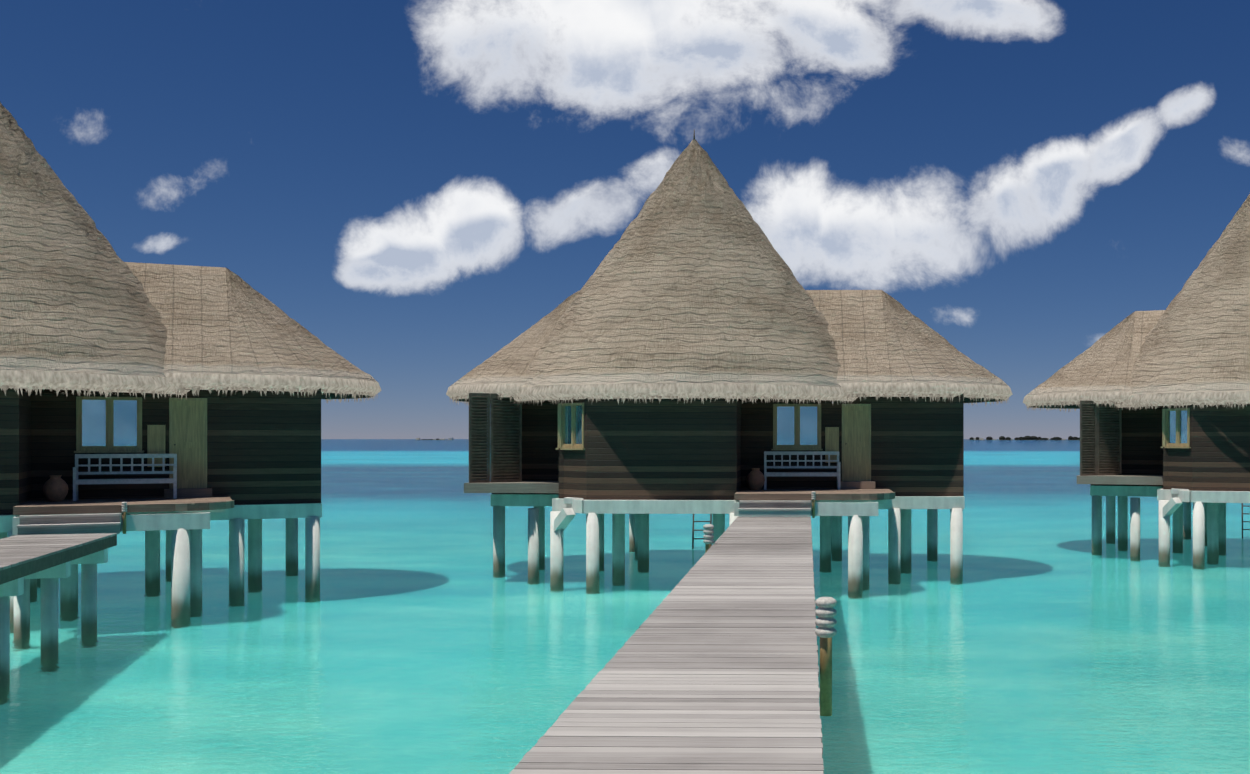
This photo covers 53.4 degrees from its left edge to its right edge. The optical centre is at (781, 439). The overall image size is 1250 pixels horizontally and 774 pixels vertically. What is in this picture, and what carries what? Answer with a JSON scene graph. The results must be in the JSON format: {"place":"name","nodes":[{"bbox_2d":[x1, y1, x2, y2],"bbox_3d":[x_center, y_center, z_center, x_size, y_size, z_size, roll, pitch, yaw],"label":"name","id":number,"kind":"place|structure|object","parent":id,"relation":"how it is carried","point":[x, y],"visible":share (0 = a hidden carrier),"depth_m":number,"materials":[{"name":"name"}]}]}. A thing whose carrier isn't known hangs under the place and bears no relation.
{"place":"outdoors","nodes":[
{"label":"outdoors","id":0,"kind":"place"},
{"bbox_2d":[0,388,320,514],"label":"bungalow walls","id":1,"kind":"structure","parent":0,"point":[248,447],"depth_m":27.91,"materials":[{"name":"brown wood"}]},
{"bbox_2d":[0,102,380,402],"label":"thatched roof","id":2,"kind":"structure","parent":1,"relation":"on","point":[84,307],"depth_m":27.73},
{"bbox_2d":[416,438,452,439],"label":"island","id":3,"kind":"structure","parent":0,"point":[435,439],"depth_m":5224.87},
{"bbox_2d":[0,439,1249,773],"bbox_3d":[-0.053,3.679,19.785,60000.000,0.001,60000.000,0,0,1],"label":"lagoon water","id":4,"kind":"structure","parent":0,"point":[416,635],"depth_m":22.09,"materials":[{"name":"teal liquid"}]},
{"bbox_2d":[0,535,116,687],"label":"pier","id":5,"kind":"structure","parent":4,"relation":"in","point":[50,570],"depth_m":20.59,"materials":[{"name":"grey wood"}]},
{"bbox_2d":[0,533,116,570],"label":"boardwalk boards","id":6,"kind":"object","parent":5,"relation":"on","point":[15,550],"visible":1,"depth_m":21.15,"materials":[{"name":"grey wood"}]},
{"bbox_2d":[0,503,321,622],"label":"support stilts","id":7,"kind":"object","parent":4,"relation":"in","point":[183,529],"visible":0.44,"depth_m":28.29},
{"bbox_2d":[13,496,233,534],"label":"porch deck","id":8,"kind":"structure","parent":7,"relation":"on","point":[73,517],"depth_m":24.49,"materials":[{"name":"grey wood"}]},
{"bbox_2d":[43,475,68,501],"bbox_3d":[-15.514,1.053,26.235,0.478,0.552,0.478,0,0,1],"label":"vase","id":9,"kind":"object","parent":8,"relation":"on","point":[55,488],"visible":1,"depth_m":26.09,"materials":[{"name":"ceramic"}]},
{"bbox_2d":[121,502,127,533],"bbox_3d":[-13.256,1.587,24.766,0.115,0.644,0.113,0,0,1],"label":"step post","id":10,"kind":"object","parent":8,"relation":"attached to","point":[124,508],"visible":1,"depth_m":24.74,"materials":[{"name":"wood"}]},
{"bbox_2d":[73,454,176,500],"bbox_3d":[-14.455,0.830,27.079,2.000,1.000,0.520,0,0,-25],"label":"bench","id":11,"kind":"object","parent":8,"relation":"on","point":[77,481],"visible":1,"depth_m":27.14,"materials":[{"name":"paint"}]},
{"bbox_2d":[692,514,711,546],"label":"ladder","id":12,"kind":"object","parent":4,"relation":"in","point":[693,530],"visible":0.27,"depth_m":41.95,"materials":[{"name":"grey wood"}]},
{"bbox_2d":[491,494,964,590],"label":"support stilts","id":13,"kind":"object","parent":4,"relation":"in","point":[831,513],"visible":0.58,"depth_m":32.50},
{"bbox_2d":[464,481,558,492],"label":"balcony deck","id":14,"kind":"structure","parent":13,"relation":"on","point":[528,487],"depth_m":32.26,"materials":[{"name":"grey wood"}]},
{"bbox_2d":[469,393,521,482],"bbox_3d":[-7.651,-0.030,32.847,1.459,2.380,0.099,0,0,-33],"label":"louvered screen","id":15,"kind":"object","parent":14,"relation":"on","point":[495,439],"visible":0.96,"depth_m":32.82,"materials":[{"name":"brown wood"}]},
{"bbox_2d":[734,489,894,516],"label":"porch deck","id":16,"kind":"structure","parent":13,"relation":"on","point":[774,508],"depth_m":29.82,"materials":[{"name":"grey wood"}]},
{"bbox_2d":[746,468,764,489],"bbox_3d":[-0.672,1.047,32.131,0.490,0.565,0.490,0,0,1],"label":"clay pot","id":17,"kind":"object","parent":16,"relation":"on","point":[755,479],"visible":1,"depth_m":31.97,"materials":[{"name":"brown ceramic"}]},
{"bbox_2d":[764,451,839,489],"bbox_3d":[0.549,0.830,32.437,2.020,1.000,0.602,0,0,1],"label":"bench","id":18,"kind":"object","parent":16,"relation":"on","point":[798,453],"visible":1,"depth_m":32.64,"materials":[{"name":"white wood"}]},
{"bbox_2d":[811,491,815,517],"bbox_3d":[0.783,1.587,29.729,0.115,0.644,0.112,0,0,1],"label":"mooring post","id":19,"kind":"object","parent":16,"relation":"attached to","point":[813,496],"visible":1,"depth_m":29.70,"materials":[{"name":"wood"}]},
{"bbox_2d":[1090,486,1249,563],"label":"support stilts","id":20,"kind":"object","parent":4,"relation":"in","point":[1209,518],"visible":0.69,"depth_m":38.40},
{"bbox_2d":[1077,475,1162,484],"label":"balcony deck","id":21,"kind":"structure","parent":20,"relation":"on","point":[1134,479],"depth_m":38.33,"materials":[{"name":"grey wood"}]},
{"bbox_2d":[1080,401,1121,475],"bbox_3d":[10.169,-0.030,39.065,1.459,2.380,0.099,0,0,-15],"label":"louvered screen","id":22,"kind":"object","parent":21,"relation":"on","point":[1101,440],"visible":0.96,"depth_m":39.04,"materials":[{"name":"brown wood"}]},
{"bbox_2d":[1241,503,1249,536],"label":"ladder","id":23,"kind":"object","parent":4,"relation":"in","point":[1242,505],"visible":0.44,"depth_m":46.31,"materials":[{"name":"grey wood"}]},
{"bbox_3d":[-0.417,3.526,16.867,1.720,3.308,24.151,0,0,1],"label":"boardwalk structure","id":24,"kind":"object","parent":4,"relation":"in","visible":0},
{"bbox_2d":[509,517,823,773],"bbox_3d":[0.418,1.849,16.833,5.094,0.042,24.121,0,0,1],"label":"boardwalk centre boards","id":25,"kind":"object","parent":24,"relation":"on","point":[711,666],"visible":0.96,"depth_m":9.23,"materials":[{"name":"grey wood"}]},
{"bbox_2d":[703,524,713,552],"bbox_3d":[-1.268,1.942,21.412,0.192,0.914,0.187,0,0,1],"label":"rope post","id":26,"kind":"object","parent":25,"relation":"on","point":[708,536],"visible":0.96,"depth_m":21.35,"materials":[{"name":"white fabric"}]},
{"bbox_2d":[815,597,836,715],"bbox_3d":[0.389,1.887,10.673,0.192,1.024,0.187,0,0,1],"label":"rope post","id":27,"kind":"object","parent":25,"relation":"attached to","point":[825,621],"visible":1,"depth_m":10.62,"materials":[{"name":"brown wood"}]},
{"bbox_2d":[0,0,1249,438],"label":"sky","id":28,"kind":"structure","parent":0,"point":[416,185],"materials":[{"name":"blue"}]},
{"bbox_2d":[492,393,963,499],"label":"bungalow walls","id":29,"kind":"structure","parent":0,"point":[664,449],"depth_m":32.79,"materials":[{"name":"brown wood"}]},
{"bbox_2d":[446,129,1012,406],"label":"thatched roof","id":30,"kind":"structure","parent":29,"relation":"on","point":[692,288],"depth_m":32.66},
{"bbox_2d":[970,436,1079,439],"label":"island","id":31,"kind":"structure","parent":0,"point":[1028,438],"depth_m":4174.72,"materials":[{"name":"green plant"}]},
{"bbox_2d":[1091,404,1249,490],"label":"bungalow walls","id":32,"kind":"structure","parent":0,"point":[1196,448],"depth_m":36.42,"materials":[{"name":"brown wood"}]},
{"bbox_2d":[1023,194,1249,412],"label":"thatched roof","id":33,"kind":"structure","parent":32,"relation":"on","point":[1190,345],"depth_m":38.47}
]}

